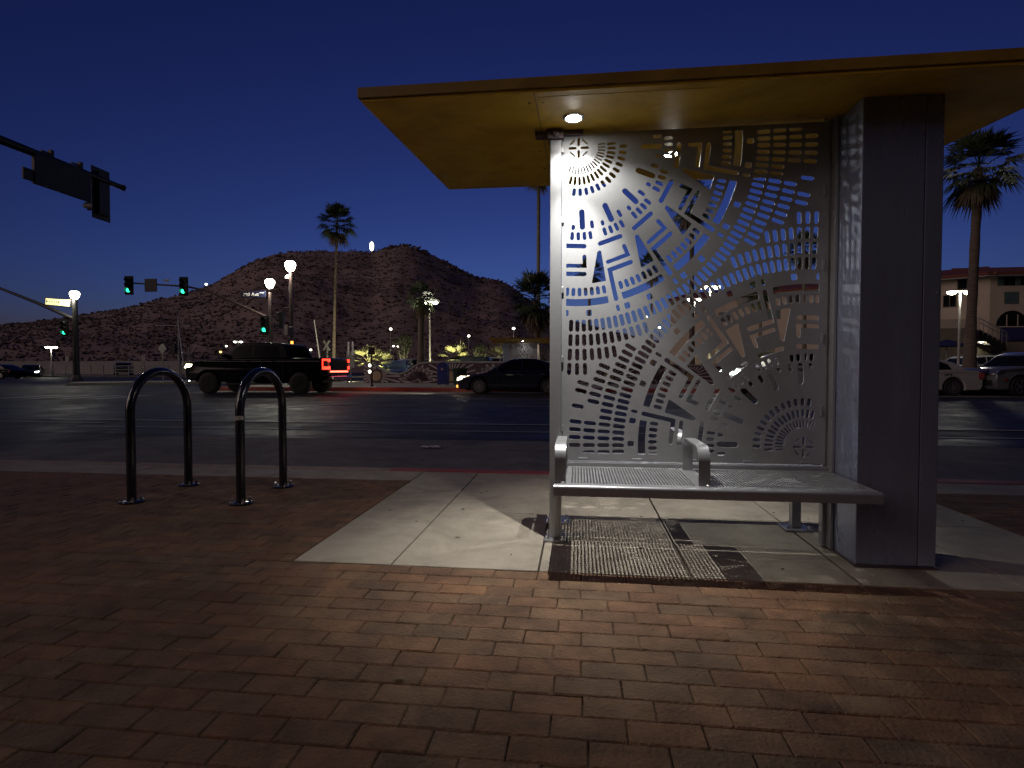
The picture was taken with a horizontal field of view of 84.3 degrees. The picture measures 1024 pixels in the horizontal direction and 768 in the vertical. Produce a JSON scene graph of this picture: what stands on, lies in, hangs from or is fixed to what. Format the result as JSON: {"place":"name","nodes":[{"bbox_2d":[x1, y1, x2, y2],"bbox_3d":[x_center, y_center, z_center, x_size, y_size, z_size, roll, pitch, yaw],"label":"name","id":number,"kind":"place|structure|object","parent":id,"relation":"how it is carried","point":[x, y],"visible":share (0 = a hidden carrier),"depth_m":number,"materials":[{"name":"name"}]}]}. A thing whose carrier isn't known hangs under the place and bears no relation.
{"place":"outdoors","nodes":[
{"label":"outdoors","id":0,"kind":"place"},
{"bbox_2d":[44,374,98,374],"bbox_3d":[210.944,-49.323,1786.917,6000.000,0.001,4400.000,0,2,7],"label":"ground","id":1,"kind":"structure","parent":0,"point":[72,374],"depth_m":108.77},
{"bbox_2d":[26,375,363,377],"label":"roadside pavement","id":2,"kind":"structure","parent":0,"point":[123,376],"depth_m":66.91,"materials":[{"name":"concrete"}]},
{"bbox_2d":[45,346,57,374],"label":"twin lamp post","id":3,"kind":"object","parent":2,"relation":"on","point":[47,347],"visible":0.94,"depth_m":68.94,"materials":[{"name":"metal"}]},
{"bbox_2d":[155,322,190,375],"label":"utility pole","id":4,"kind":"object","parent":2,"relation":"on","point":[173,348],"visible":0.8,"depth_m":66.87,"materials":[{"name":"black"}]},
{"bbox_2d":[0,471,410,561],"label":"brick paving by racks","id":5,"kind":"structure","parent":0,"point":[74,512],"depth_m":3.69,"materials":[{"name":"brick"}]},
{"bbox_2d":[118,367,199,504],"bbox_3d":[-2.654,0.351,4.275,0.156,0.954,0.742,0,2,7],"label":"bike rack","id":6,"kind":"object","parent":5,"relation":"on","point":[142,379],"visible":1,"depth_m":4.05,"materials":[{"name":"black metal"}]},
{"bbox_2d":[229,367,293,505],"bbox_3d":[-1.862,0.352,4.224,0.156,0.954,0.726,0,2,7],"label":"bike rack","id":7,"kind":"object","parent":5,"relation":"on","point":[248,380],"visible":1,"depth_m":3.99,"materials":[{"name":"black metal"}]},
{"bbox_2d":[130,373,363,381],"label":"parking lot","id":8,"kind":"structure","parent":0,"point":[357,374],"depth_m":70.13,"materials":[{"name":"grey asphalt"}]},
{"bbox_2d":[0,361,187,374],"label":"retaining wall","id":9,"kind":"structure","parent":8,"relation":"on","point":[61,364],"depth_m":82.71,"materials":[{"name":"grey concrete"}]},
{"bbox_2d":[113,362,133,374],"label":"sport utility vehicle","id":10,"kind":"object","parent":8,"relation":"on","point":[124,363],"visible":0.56,"depth_m":75.64,"materials":[{"name":"grey paint"}]},
{"bbox_2d":[354,344,385,367],"bbox_3d":[-9.911,-1.516,39.373,2.628,2.664,2.487,1,2,35],"label":"young palm","id":11,"kind":"object","parent":8,"relation":"on","point":[363,351],"visible":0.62,"depth_m":39.10,"materials":[{"name":"green plant"}]},
{"bbox_2d":[369,349,393,365],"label":"young palm","id":12,"kind":"object","parent":8,"relation":"on","point":[383,356],"visible":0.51,"depth_m":41.13,"materials":[{"name":"green plant"}]},
{"bbox_2d":[389,328,391,360],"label":"lot lamp","id":13,"kind":"object","parent":8,"relation":"on","point":[390,329],"visible":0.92,"depth_m":68.02,"materials":[{"name":"beige metal"}]},
{"bbox_2d":[378,361,410,372],"bbox_3d":[-8.420,-0.961,40.838,2.250,1.470,4.865,0,2,-3],"label":"hatchback","id":14,"kind":"object","parent":8,"relation":"on","point":[397,366],"visible":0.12,"depth_m":39.97,"materials":[{"name":"blue paint"}]},
{"bbox_2d":[386,331,414,358],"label":"bush","id":15,"kind":"object","parent":8,"relation":"on","point":[405,339],"visible":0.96,"depth_m":49.19,"materials":[{"name":"green plant"}]},
{"bbox_2d":[397,359,432,366],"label":"sport utility vehicle","id":16,"kind":"object","parent":8,"relation":"on","point":[412,362],"visible":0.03,"depth_m":46.72,"materials":[{"name":"grey paint"}]},
{"bbox_2d":[405,279,438,363],"bbox_3d":[-5.920,-3.489,36.821,2.460,6.756,2.490,0,2,7],"label":"palm tree","id":17,"kind":"object","parent":8,"relation":"on","point":[421,311],"visible":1,"depth_m":36.67,"materials":[{"name":"green plant"}]},
{"bbox_2d":[425,301,437,360],"bbox_3d":[-5.505,-2.843,37.841,1.155,5.402,0.395,0,2,7],"label":"twin lamp post","id":18,"kind":"object","parent":8,"relation":"on","point":[434,302],"visible":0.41,"depth_m":37.79,"materials":[{"name":"metal"}]},
{"bbox_2d":[440,340,470,360],"bbox_3d":[-3.584,-1.627,38.658,2.997,2.925,2.710,0,2,7],"label":"young palm","id":19,"kind":"object","parent":8,"relation":"on","point":[460,348],"visible":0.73,"depth_m":38.38,"materials":[{"name":"green plant"}]},
{"bbox_2d":[446,356,492,360],"bbox_3d":[-3.539,-1.028,38.970,4.877,1.710,2.350,0,2,7],"label":"sport utility vehicle","id":20,"kind":"object","parent":8,"relation":"on","point":[475,358],"visible":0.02,"depth_m":38.01,"materials":[{"name":"black paint"}]},
{"bbox_2d":[461,342,486,356],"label":"bush","id":21,"kind":"object","parent":8,"relation":"on","point":[478,353],"visible":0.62,"depth_m":46.27,"materials":[{"name":"green plant"}]},
{"bbox_2d":[485,346,502,356],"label":"young palm","id":22,"kind":"object","parent":8,"relation":"on","point":[498,349],"visible":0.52,"depth_m":44.10,"materials":[{"name":"green plant"}]},
{"bbox_2d":[490,357,502,360],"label":"sport utility vehicle","id":23,"kind":"object","parent":8,"relation":"on","point":[497,358],"depth_m":40.05,"materials":[{"name":"grey paint"}]},
{"bbox_2d":[525,186,547,337],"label":"palm tree","id":24,"kind":"object","parent":8,"relation":"on","point":[537,188],"visible":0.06,"depth_m":45.62,"materials":[{"name":"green plant"}]},
{"bbox_2d":[541,349,549,360],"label":"bush","id":25,"kind":"object","parent":8,"relation":"on","point":[543,355],"visible":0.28,"depth_m":43.83,"materials":[{"name":"green plant"}]},
{"bbox_2d":[576,256,604,358],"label":"palm tree","id":26,"kind":"object","parent":8,"relation":"on","point":[594,279],"visible":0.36,"depth_m":43.38,"materials":[{"name":"green plant"}]},
{"bbox_2d":[645,316,646,362],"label":"lot lamp","id":27,"kind":"object","parent":8,"relation":"on","point":[646,342],"visible":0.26,"depth_m":58.68,"materials":[{"name":"beige metal"}]},
{"bbox_2d":[640,250,666,362],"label":"palm tree","id":28,"kind":"object","parent":8,"relation":"on","point":[647,257],"visible":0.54,"depth_m":50.43,"materials":[{"name":"green plant"}]},
{"bbox_2d":[687,298,700,333],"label":"twin lamp post","id":29,"kind":"object","parent":8,"relation":"on","point":[698,299],"visible":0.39,"depth_m":50.21,"materials":[{"name":"metal"}]},
{"bbox_2d":[704,285,719,358],"bbox_3d":[13.498,-3.441,38.603,1.386,6.555,0.474,0,2,7],"label":"twin lamp post","id":30,"kind":"object","parent":8,"relation":"on","point":[709,354],"visible":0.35,"depth_m":38.52,"materials":[{"name":"metal"}]},
{"bbox_2d":[744,272,779,354],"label":"palm tree","id":31,"kind":"object","parent":8,"relation":"on","point":[766,299],"visible":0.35,"depth_m":43.71,"materials":[{"name":"green plant"}]},
{"bbox_2d":[784,231,817,348],"bbox_3d":[19.483,-5.282,37.818,2.863,10.283,3.015,0,2,7],"label":"palm tree","id":32,"kind":"object","parent":8,"relation":"on","point":[804,346],"visible":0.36,"depth_m":37.69,"materials":[{"name":"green plant"}]},
{"bbox_2d":[940,339,962,359],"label":"market parasol","id":33,"kind":"object","parent":8,"relation":"on","point":[946,343],"visible":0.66,"depth_m":43.61,"materials":[{"name":"blue fabric"}]},
{"bbox_2d":[947,290,966,364],"bbox_3d":[27.628,-2.928,34.935,1.463,5.736,0.500,0,2,7],"label":"twin lamp post","id":34,"kind":"object","parent":8,"relation":"on","point":[951,292],"visible":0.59,"depth_m":34.87,"materials":[{"name":"metal"}]},
{"bbox_2d":[946,356,994,365],"bbox_3d":[29.106,-0.942,35.949,4.877,1.710,2.350,0,2,-8],"label":"sport utility vehicle","id":35,"kind":"object","parent":8,"relation":"on","point":[981,360],"visible":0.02,"depth_m":35.13,"materials":[{"name":"grey paint"}]},
{"bbox_2d":[0,246,669,372],"bbox_3d":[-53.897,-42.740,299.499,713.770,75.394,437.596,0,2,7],"label":"hill","id":36,"kind":"structure","parent":0,"point":[307,307],"depth_m":218.39,"materials":[{"name":"soil"}]},
{"bbox_2d":[0,244,627,361],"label":"scrub","id":37,"kind":"object","parent":36,"relation":"on","point":[14,338],"visible":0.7,"depth_m":214.92,"materials":[{"name":"green plant"}]},
{"bbox_2d":[370,242,374,250],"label":"hilltop sign","id":38,"kind":"object","parent":36,"relation":"on","point":[372,246],"visible":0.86,"depth_m":339.93,"materials":[{"name":"beige"}]},
{"bbox_2d":[226,243,528,300],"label":"rocks","id":39,"kind":"object","parent":36,"relation":"on","point":[389,247],"visible":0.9,"depth_m":324.27,"materials":[{"name":"stone"}]},
{"bbox_2d":[346,342,354,381],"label":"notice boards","id":40,"kind":"object","parent":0,"point":[350,356],"visible":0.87,"depth_m":36.02,"materials":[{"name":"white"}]},
{"bbox_2d":[421,445,440,447],"bbox_3d":[-1.085,0.837,7.563,0.260,0.021,0.114,0,2,7],"label":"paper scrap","id":41,"kind":"object","parent":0,"point":[435,446],"visible":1,"depth_m":7.57,"materials":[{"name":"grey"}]},
{"bbox_2d":[225,381,718,388],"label":"pavement","id":42,"kind":"structure","parent":0,"point":[346,384],"depth_m":28.93,"materials":[{"name":"concrete"}]},
{"bbox_2d":[275,259,295,384],"bbox_3d":[-11.783,-3.220,29.487,1.131,6.559,0.587,0,2,7],"label":"street lamp","id":43,"kind":"object","parent":42,"relation":"on","point":[290,265],"visible":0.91,"depth_m":29.36,"materials":[{"name":"grey metal"}]},
{"bbox_2d":[368,347,374,385],"bbox_3d":[-6.825,-0.833,27.474,0.307,1.900,0.178,0,2,-16],"label":"sidewalk post","id":44,"kind":"object","parent":42,"relation":"on","point":[371,351],"visible":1,"depth_m":27.43,"materials":[{"name":"black metal"}]},
{"bbox_2d":[437,362,448,384],"bbox_3d":[-3.606,-0.543,29.617,0.540,1.200,0.512,0,2,7],"label":"collection box","id":45,"kind":"object","parent":42,"relation":"on","point":[442,372],"visible":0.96,"depth_m":29.38,"materials":[{"name":"blue paint"}]},
{"bbox_2d":[452,368,466,384],"bbox_3d":[-2.597,-0.370,28.099,0.780,0.880,0.780,0,2,7],"label":"litter bin","id":46,"kind":"object","parent":42,"relation":"on","point":[460,372],"visible":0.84,"depth_m":27.86,"materials":[{"name":"black metal"}]},
{"bbox_2d":[489,338,549,362],"bbox_3d":[0.545,-1.138,29.240,3.229,2.409,1.829,0,2,7],"label":"bus shelter","id":47,"kind":"object","parent":42,"relation":"on","point":[507,343],"visible":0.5,"depth_m":29.54,"materials":[{"name":"grey metal"}]},
{"bbox_2d":[508,267,561,359],"bbox_3d":[1.267,-3.055,29.927,3.379,6.217,3.549,0,2,7],"label":"palm tree","id":48,"kind":"object","parent":42,"relation":"on","point":[534,316],"visible":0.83,"depth_m":29.60,"materials":[{"name":"green plant"}]},
{"bbox_2d":[668,180,717,363],"bbox_3d":[10.415,-6.052,32.948,3.064,12.096,3.104,0,2,7],"label":"palm tree","id":49,"kind":"object","parent":42,"relation":"on","point":[684,225],"visible":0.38,"depth_m":32.72,"materials":[{"name":"green plant"}]},
{"bbox_2d":[943,125,1023,367],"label":"palm tree","id":50,"kind":"object","parent":42,"relation":"on","point":[977,193],"visible":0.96,"depth_m":24.47,"materials":[{"name":"green plant"}]},
{"bbox_2d":[0,549,1023,767],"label":"brick paving","id":51,"kind":"structure","parent":0,"point":[125,661],"depth_m":1.78,"materials":[{"name":"brick"}]},
{"bbox_2d":[0,463,1023,591],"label":"concrete paving","id":52,"kind":"structure","parent":0,"point":[497,524],"depth_m":3.19,"materials":[{"name":"grey concrete"}]},
{"bbox_2d":[357,47,1023,569],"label":"bus shelter","id":53,"kind":"object","parent":52,"relation":"on","point":[861,141],"visible":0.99,"depth_m":2.93,"materials":[{"name":"yellow paint"}]},
{"bbox_2d":[544,427,883,532],"bbox_3d":[0.930,0.569,3.037,1.550,0.589,1.051,0,2,7],"label":"bench","id":54,"kind":"object","parent":52,"relation":"on","point":[705,478],"visible":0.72,"depth_m":2.66,"materials":[{"name":"silver metal"}]},
{"bbox_2d":[0,377,1023,451],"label":"road","id":55,"kind":"structure","parent":0,"point":[26,387],"depth_m":16.73,"materials":[{"name":"grey asphalt"}]},
{"bbox_2d":[0,364,27,378],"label":"hatchback","id":56,"kind":"object","parent":55,"relation":"on","point":[11,370],"visible":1,"depth_m":56.34,"materials":[{"name":"black paint"}]},
{"bbox_2d":[20,365,44,377],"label":"sedan","id":57,"kind":"object","parent":55,"relation":"on","point":[35,370],"visible":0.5,"depth_m":64.95,"materials":[{"name":"black paint"}]},
{"bbox_2d":[0,135,125,222],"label":"traffic signal","id":58,"kind":"object","parent":55,"relation":"on","point":[48,170],"visible":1,"depth_m":13.11,"materials":[{"name":"paint"}]},
{"bbox_2d":[40,365,181,375],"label":"railing","id":59,"kind":"object","parent":55,"relation":"on","point":[103,372],"visible":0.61,"depth_m":65.31,"materials":[{"name":"grey metal"}]},
{"bbox_2d":[141,356,145,371],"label":"road sign","id":60,"kind":"object","parent":55,"relation":"on","point":[143,358],"visible":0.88,"depth_m":63.15,"materials":[{"name":"metal"}]},
{"bbox_2d":[66,380,254,385],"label":"traffic island","id":61,"kind":"structure","parent":55,"relation":"on","point":[127,383],"depth_m":36.18,"materials":[{"name":"grey concrete"}]},
{"bbox_2d":[0,287,83,380],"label":"traffic signal","id":62,"kind":"object","parent":61,"relation":"on","point":[74,294],"visible":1,"depth_m":39.69,"materials":[{"name":"paint"}]},
{"bbox_2d":[158,344,166,380],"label":"warning sign","id":63,"kind":"object","parent":61,"relation":"on","point":[162,348],"visible":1,"depth_m":41.16,"materials":[{"name":"metal"}]},
{"bbox_2d":[177,318,193,376],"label":"crossing gate","id":64,"kind":"structure","parent":55,"relation":"on","point":[189,355],"depth_m":53.85,"materials":[{"name":"white metal"}]},
{"bbox_2d":[123,276,274,342],"bbox_3d":[-19.600,-3.458,35.276,10.040,6.706,0.992,0,2,7],"label":"traffic signal","id":65,"kind":"object","parent":55,"relation":"on","point":[266,324],"visible":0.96,"depth_m":35.01,"materials":[{"name":"brown paint"}]},
{"bbox_2d":[184,343,351,393],"bbox_3d":[-10.363,-0.665,24.263,6.529,2.118,2.572,0,2,7],"label":"pickup truck","id":66,"kind":"object","parent":55,"relation":"on","point":[299,369],"visible":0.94,"depth_m":23.28,"materials":[{"name":"black paint"}]},
{"bbox_2d":[314,320,331,357],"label":"crossing gate","id":67,"kind":"structure","parent":55,"relation":"on","point":[327,348],"depth_m":45.94,"materials":[{"name":"white metal"}]},
{"bbox_2d":[314,201,356,357],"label":"palm tree","id":68,"kind":"object","parent":55,"relation":"on","point":[336,210],"visible":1,"depth_m":41.46,"materials":[{"name":"green plant"}]},
{"bbox_2d":[456,358,570,394],"bbox_3d":[0.219,-0.327,23.758,4.865,1.470,2.250,0,2,7],"label":"sedan","id":69,"kind":"object","parent":55,"relation":"on","point":[523,374],"visible":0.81,"depth_m":22.89,"materials":[{"name":"black paint"}]},
{"bbox_2d":[5,395,1023,438],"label":"lane marking","id":70,"kind":"object","parent":55,"relation":"on","point":[376,422],"visible":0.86,"depth_m":11.29,"materials":[{"name":"white paint"}]},
{"bbox_2d":[189,391,1023,396],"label":"gutter","id":71,"kind":"object","parent":55,"relation":"on","point":[542,393],"depth_m":23.78,"materials":[{"name":"concrete"}]},
{"bbox_2d":[720,352,812,394],"bbox_3d":[10.935,-0.410,22.439,4.877,1.710,2.350,0,2,3],"label":"sport utility vehicle","id":72,"kind":"object","parent":71,"relation":"on","point":[773,382],"visible":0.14,"depth_m":21.56,"materials":[{"name":"silver metal"}]},
{"bbox_2d":[939,359,984,395],"bbox_3d":[15.691,-0.298,22.718,4.865,1.470,2.250,0,2,7],"label":"sedan","id":73,"kind":"object","parent":71,"relation":"on","point":[955,379],"visible":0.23,"depth_m":21.66,"materials":[{"name":"grey paint"}]},
{"bbox_2d":[965,352,1023,396],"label":"sport utility vehicle","id":74,"kind":"object","parent":71,"relation":"on","point":[1004,372],"visible":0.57,"depth_m":21.40,"materials":[{"name":"grey paint"}]},
{"bbox_2d":[218,387,1009,394],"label":"kerb","id":75,"kind":"structure","parent":55,"relation":"on","point":[452,389],"depth_m":25.64,"materials":[{"name":"red paint"}]},
{"bbox_2d":[0,436,1023,480],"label":"bus bay","id":76,"kind":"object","parent":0,"point":[1007,464],"visible":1,"depth_m":7.08,"materials":[{"name":"grey asphalt"}]},
{"bbox_2d":[0,403,1023,446],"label":"road resurfacing","id":77,"kind":"structure","parent":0,"point":[992,420],"depth_m":12.29,"materials":[{"name":"asphalt"}]},
{"bbox_2d":[0,460,1023,484],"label":"kerb","id":78,"kind":"structure","parent":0,"point":[203,465],"depth_m":5.32,"materials":[{"name":"grey concrete"}]},
{"bbox_2d":[0,0,1023,340],"label":"sky","id":79,"kind":"structure","parent":0,"point":[227,127],"materials":[{"name":"blue"}]},
{"bbox_2d":[538,525,622,767],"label":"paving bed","id":80,"kind":"object","parent":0,"point":[581,646],"depth_m":1.99,"materials":[{"name":"brown"}]},
{"bbox_2d":[364,361,980,383],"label":"mural wall","id":81,"kind":"structure","parent":0,"point":[422,372],"depth_m":33.30,"materials":[{"name":"paint"}]},
{"bbox_2d":[758,349,775,357],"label":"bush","id":82,"kind":"object","parent":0,"point":[760,355],"visible":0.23,"depth_m":41.70,"materials":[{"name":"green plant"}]},
{"bbox_2d":[668,266,1023,364],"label":"stucco building","id":83,"kind":"structure","parent":0,"point":[1000,316],"depth_m":57.20,"materials":[{"name":"beige paint"}]},
{"bbox_2d":[718,312,729,321],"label":"window","id":84,"kind":"structure","parent":83,"relation":"in","point":[719,313],"depth_m":73.88,"materials":[{"name":"black glass"}]},
{"bbox_2d":[738,297,749,305],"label":"window","id":85,"kind":"structure","parent":83,"relation":"in","point":[741,301],"depth_m":72.33,"materials":[{"name":"brown glass"}]},
{"bbox_2d":[767,309,779,318],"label":"window","id":86,"kind":"structure","parent":83,"relation":"in","point":[769,313],"depth_m":70.00,"materials":[{"name":"black glass"}]},
{"bbox_2d":[789,295,798,302],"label":"window","id":87,"kind":"structure","parent":83,"relation":"in","point":[797,296],"depth_m":68.41,"materials":[{"name":"black glass"}]},
{"bbox_2d":[943,294,956,307],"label":"window","id":88,"kind":"structure","parent":83,"relation":"in","point":[948,300],"depth_m":58.63,"materials":[{"name":"black glass"}]},
{"bbox_2d":[957,277,967,289],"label":"window","id":89,"kind":"structure","parent":83,"relation":"in","point":[961,283],"depth_m":57.90,"materials":[{"name":"black glass"}]},
{"bbox_2d":[997,274,1010,285],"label":"window","id":90,"kind":"structure","parent":83,"relation":"in","point":[1000,280],"depth_m":56.36,"materials":[{"name":"black glass"}]},
{"bbox_2d":[1004,274,1014,285],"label":"window","id":91,"kind":"structure","parent":83,"relation":"in","point":[1012,282],"depth_m":56.29,"materials":[{"name":"black glass"}]},
{"bbox_2d":[996,310,1023,326],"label":"arched window","id":92,"kind":"structure","parent":83,"relation":"in","point":[1012,318],"depth_m":56.36,"materials":[{"name":"black glass"}]},
{"bbox_2d":[1004,292,1018,303],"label":"window","id":93,"kind":"structure","parent":83,"relation":"in","point":[1009,297],"depth_m":56.30,"materials":[{"name":"glass"}]},
{"bbox_2d":[1013,276,1023,284],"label":"window","id":94,"kind":"structure","parent":83,"relation":"in","point":[1018,280],"depth_m":56.18,"materials":[{"name":"black glass"}]},
{"bbox_2d":[936,493,1023,536],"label":"brick paving beyond shelter","id":95,"kind":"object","parent":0,"point":[1005,512],"visible":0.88,"depth_m":3.85,"materials":[{"name":"brick"}]}
]}

